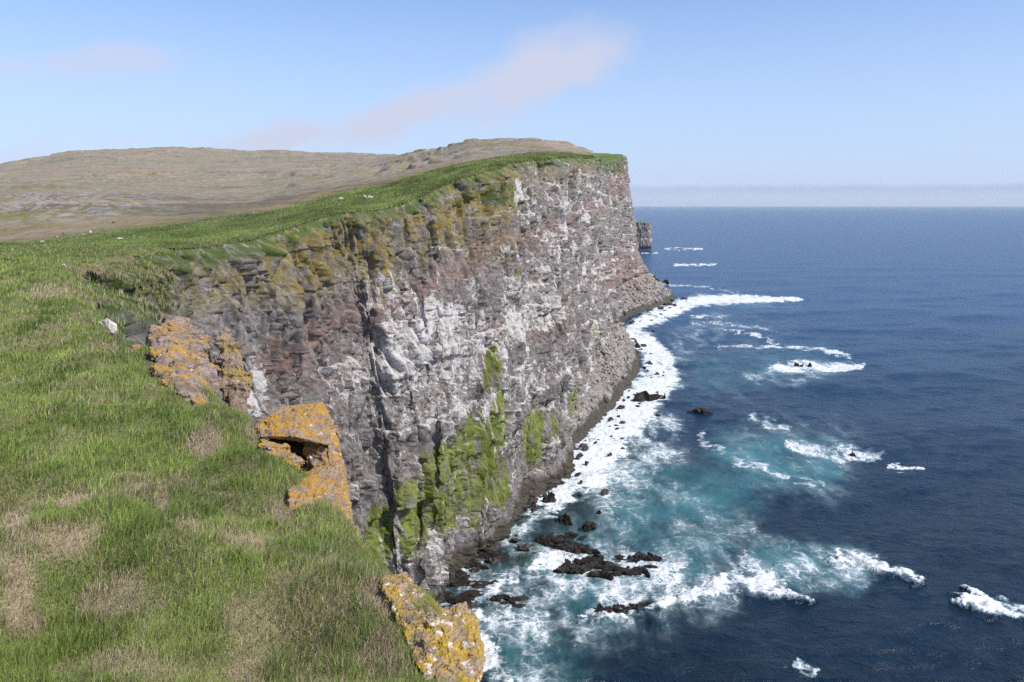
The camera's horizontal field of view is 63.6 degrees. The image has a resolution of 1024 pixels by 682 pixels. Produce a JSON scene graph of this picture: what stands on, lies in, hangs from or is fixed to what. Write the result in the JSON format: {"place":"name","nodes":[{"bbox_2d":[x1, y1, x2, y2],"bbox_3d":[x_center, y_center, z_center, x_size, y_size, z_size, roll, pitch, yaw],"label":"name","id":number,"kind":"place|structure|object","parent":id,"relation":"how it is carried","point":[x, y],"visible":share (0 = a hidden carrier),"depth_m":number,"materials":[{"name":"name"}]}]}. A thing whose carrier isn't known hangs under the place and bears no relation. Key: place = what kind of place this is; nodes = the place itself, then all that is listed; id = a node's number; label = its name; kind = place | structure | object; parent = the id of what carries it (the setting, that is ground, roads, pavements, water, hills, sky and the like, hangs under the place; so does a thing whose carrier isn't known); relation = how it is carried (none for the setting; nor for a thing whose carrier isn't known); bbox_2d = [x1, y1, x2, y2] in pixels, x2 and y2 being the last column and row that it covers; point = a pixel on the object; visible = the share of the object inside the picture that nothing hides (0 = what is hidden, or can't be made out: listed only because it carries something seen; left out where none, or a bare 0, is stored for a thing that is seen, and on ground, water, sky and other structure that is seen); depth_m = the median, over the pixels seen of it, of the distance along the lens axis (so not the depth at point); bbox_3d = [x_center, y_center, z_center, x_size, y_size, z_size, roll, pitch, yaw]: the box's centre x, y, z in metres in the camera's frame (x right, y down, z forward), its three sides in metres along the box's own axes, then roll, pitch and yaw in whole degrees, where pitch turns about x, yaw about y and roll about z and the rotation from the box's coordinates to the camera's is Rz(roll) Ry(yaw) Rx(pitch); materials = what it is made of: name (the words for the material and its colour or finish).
{"place":"outdoors","nodes":[
{"label":"outdoors","id":0,"kind":"place"},
{"bbox_2d":[0,153,550,681],"bbox_3d":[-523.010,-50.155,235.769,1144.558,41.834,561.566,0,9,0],"label":"clifftop grassland","id":1,"kind":"structure","parent":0,"point":[34,219],"depth_m":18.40,"materials":[{"name":"green plant"}]},
{"bbox_2d":[99,318,117,335],"bbox_3d":[-21.824,-0.768,44.611,1.321,0.783,0.616,32,8,-5],"label":"stone","id":2,"kind":"object","parent":1,"relation":"on","point":[111,327],"visible":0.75,"depth_m":44.42,"materials":[{"name":"white stone"}]},
{"bbox_2d":[58,251,178,338],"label":"gully grass","id":3,"kind":"structure","parent":1,"relation":"on","point":[152,277],"depth_m":91.37,"materials":[{"name":"green plant"}]},
{"bbox_2d":[130,344,141,349],"bbox_3d":[-16.062,0.295,35.336,0.554,0.272,0.454,-4,10,-22],"label":"stone","id":4,"kind":"object","parent":1,"relation":"on","point":[136,346],"visible":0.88,"depth_m":35.26,"materials":[{"name":"yellow stone"}]},
{"bbox_2d":[157,379,167,386],"bbox_3d":[-12.362,1.489,29.168,0.391,0.330,0.463,-4,10,-22],"label":"stone","id":5,"kind":"object","parent":1,"relation":"on","point":[163,382],"visible":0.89,"depth_m":29.05,"materials":[{"name":"beige stone"}]},
{"bbox_2d":[145,315,221,407],"bbox_3d":[-14.924,0.589,37.255,2.983,2.622,22.029,-4,10,-23],"label":"pinkish outcrop","id":6,"kind":"object","parent":1,"relation":"on","point":[180,346],"visible":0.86,"depth_m":33.78,"materials":[{"name":"stone"}]},
{"bbox_2d":[214,328,252,414],"bbox_3d":[-11.874,1.356,34.943,1.459,3.067,7.823,-4,10,-23],"label":"rock pillar","id":7,"kind":"object","parent":1,"relation":"on","point":[236,382],"visible":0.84,"depth_m":33.65,"materials":[{"name":"brown stone"}]},
{"bbox_2d":[0,151,601,259],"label":"rim grass","id":8,"kind":"structure","parent":1,"relation":"on","point":[498,162],"depth_m":192.01,"materials":[{"name":"green plant"}]},
{"bbox_2d":[255,402,358,535],"bbox_3d":[-5.179,4.607,21.345,2.493,4.225,12.018,-3,10,-18],"label":"lichen outcrop","id":9,"kind":"object","parent":1,"relation":"on","point":[306,436],"visible":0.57,"depth_m":22.37,"materials":[{"name":"orange stone"}]},
{"bbox_2d":[380,572,485,681],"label":"lichen outcrop","id":10,"kind":"object","parent":1,"relation":"on","point":[457,632],"visible":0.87,"depth_m":12.30,"materials":[{"name":"yellow stone"}]},
{"bbox_2d":[0,138,621,197],"bbox_3d":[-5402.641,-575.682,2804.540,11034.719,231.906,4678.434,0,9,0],"label":"hills","id":11,"kind":"structure","parent":0,"point":[187,172],"depth_m":1227.63,"materials":[{"name":"brown plant"}]},
{"bbox_2d":[58,148,676,603],"bbox_3d":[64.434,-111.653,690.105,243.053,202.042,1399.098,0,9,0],"label":"cliff","id":12,"kind":"structure","parent":0,"point":[434,350],"depth_m":206.18,"materials":[{"name":"grey stone"}]},
{"bbox_2d":[571,273,670,430],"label":"scree","id":13,"kind":"structure","parent":12,"relation":"on","point":[593,395],"depth_m":470.58,"materials":[{"name":"grey stone"}]},
{"bbox_2d":[0,0,1023,205],"label":"sky","id":14,"kind":"structure","parent":0,"point":[721,102],"materials":[{"name":"blue"}]},
{"bbox_2d":[440,206,1023,681],"bbox_3d":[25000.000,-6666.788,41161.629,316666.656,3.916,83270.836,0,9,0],"label":"sea","id":15,"kind":"structure","parent":0,"point":[772,524],"depth_m":311.12,"materials":[{"name":"liquid"}]},
{"bbox_2d":[442,579,498,603],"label":"sea rock","id":16,"kind":"object","parent":15,"relation":"in","point":[467,596],"visible":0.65,"depth_m":213.93,"materials":[{"name":"black stone"}]},
{"bbox_2d":[468,603,476,608],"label":"shore boulder","id":17,"kind":"object","parent":16,"relation":"on","point":[472,605],"visible":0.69,"depth_m":207.48,"materials":[{"name":"grey stone"}]},
{"bbox_2d":[472,566,479,572],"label":"shore boulder","id":18,"kind":"object","parent":15,"relation":"in","point":[475,569],"visible":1,"depth_m":227.69,"materials":[{"name":"grey stone"}]},
{"bbox_2d":[446,549,508,587],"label":"sea rock","id":19,"kind":"object","parent":15,"relation":"in","point":[485,553],"visible":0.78,"depth_m":230.47,"materials":[{"name":"black stone"}]},
{"bbox_2d":[484,557,499,563],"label":"shore boulder","id":20,"kind":"object","parent":19,"relation":"on","point":[491,560],"visible":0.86,"depth_m":232.93,"materials":[{"name":"grey stone"}]},
{"bbox_2d":[486,589,528,607],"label":"sea rock","id":21,"kind":"object","parent":15,"relation":"in","point":[507,598],"visible":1,"depth_m":211.01,"materials":[{"name":"black stone"}]},
{"bbox_2d":[510,538,521,542],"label":"shore boulder","id":22,"kind":"object","parent":15,"relation":"in","point":[516,540],"visible":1,"depth_m":248.31,"materials":[{"name":"grey stone"}]},
{"bbox_2d":[517,543,530,551],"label":"shore boulder","id":23,"kind":"object","parent":15,"relation":"in","point":[525,547],"visible":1,"depth_m":241.76,"materials":[{"name":"grey stone"}]},
{"bbox_2d":[528,498,538,503],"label":"shore boulder","id":24,"kind":"object","parent":15,"relation":"in","point":[531,500],"visible":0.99,"depth_m":282.20,"materials":[{"name":"grey stone"}]},
{"bbox_2d":[543,491,554,502],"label":"sea rock","id":25,"kind":"object","parent":15,"relation":"in","point":[549,497],"visible":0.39,"depth_m":282.48,"materials":[{"name":"black stone"}]},
{"bbox_2d":[537,531,587,540],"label":"sea rock","id":26,"kind":"object","parent":15,"relation":"in","point":[567,536],"visible":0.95,"depth_m":251.33,"materials":[{"name":"black stone"}]},
{"bbox_2d":[555,513,573,525],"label":"sea rock","id":27,"kind":"object","parent":15,"relation":"in","point":[565,519],"visible":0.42,"depth_m":262.33,"materials":[{"name":"black stone"}]},
{"bbox_2d":[535,536,604,559],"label":"sea rock","id":28,"kind":"object","parent":15,"relation":"in","point":[569,546],"visible":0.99,"depth_m":243.38,"materials":[{"name":"black stone"}]},
{"bbox_2d":[582,445,588,450],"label":"shore boulder","id":29,"kind":"object","parent":15,"relation":"in","point":[585,448],"visible":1,"depth_m":342.48,"materials":[{"name":"grey stone"}]},
{"bbox_2d":[582,521,596,531],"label":"sea rock","id":30,"kind":"object","parent":15,"relation":"in","point":[587,526],"visible":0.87,"depth_m":257.56,"materials":[{"name":"grey stone"}]},
{"bbox_2d":[553,556,627,580],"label":"sea rock","id":31,"kind":"object","parent":15,"relation":"in","point":[589,562],"visible":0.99,"depth_m":228.47,"materials":[{"name":"black stone"}]},
{"bbox_2d":[601,489,608,495],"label":"shore boulder","id":32,"kind":"object","parent":15,"relation":"in","point":[604,492],"visible":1,"depth_m":289.68,"materials":[{"name":"grey stone"}]},
{"bbox_2d":[595,601,649,613],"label":"sea rock","id":33,"kind":"object","parent":15,"relation":"in","point":[615,608],"visible":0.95,"depth_m":206.12,"materials":[{"name":"black stone"}]},
{"bbox_2d":[614,555,631,560],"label":"sea rock","id":34,"kind":"object","parent":15,"relation":"in","point":[620,557],"visible":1,"depth_m":236.69,"materials":[{"name":"black stone"}]},
{"bbox_2d":[624,564,657,577],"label":"sea rock","id":35,"kind":"object","parent":15,"relation":"in","point":[637,570],"visible":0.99,"depth_m":226.56,"materials":[{"name":"black stone"}]},
{"bbox_2d":[635,222,651,247],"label":"sea stack","id":36,"kind":"object","parent":15,"relation":"in","point":[644,235],"visible":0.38,"depth_m":1936.40,"materials":[{"name":"grey stone"}]},
{"bbox_2d":[629,551,661,561],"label":"sea rock","id":37,"kind":"object","parent":15,"relation":"in","point":[638,556],"visible":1,"depth_m":235.84,"materials":[{"name":"black stone"}]},
{"bbox_2d":[632,391,661,401],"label":"sea rock","id":38,"kind":"object","parent":15,"relation":"in","point":[644,396],"visible":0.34,"depth_m":427.88,"materials":[{"name":"grey stone"}]},
{"bbox_2d":[685,406,713,413],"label":"sea rock","id":39,"kind":"object","parent":15,"relation":"in","point":[697,409],"visible":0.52,"depth_m":404.19,"materials":[{"name":"grey stone"}]},
{"bbox_2d":[794,362,803,366],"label":"sea rock","id":40,"kind":"object","parent":15,"relation":"in","point":[796,364],"visible":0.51,"depth_m":517.80,"materials":[{"name":"black stone"}]}
]}

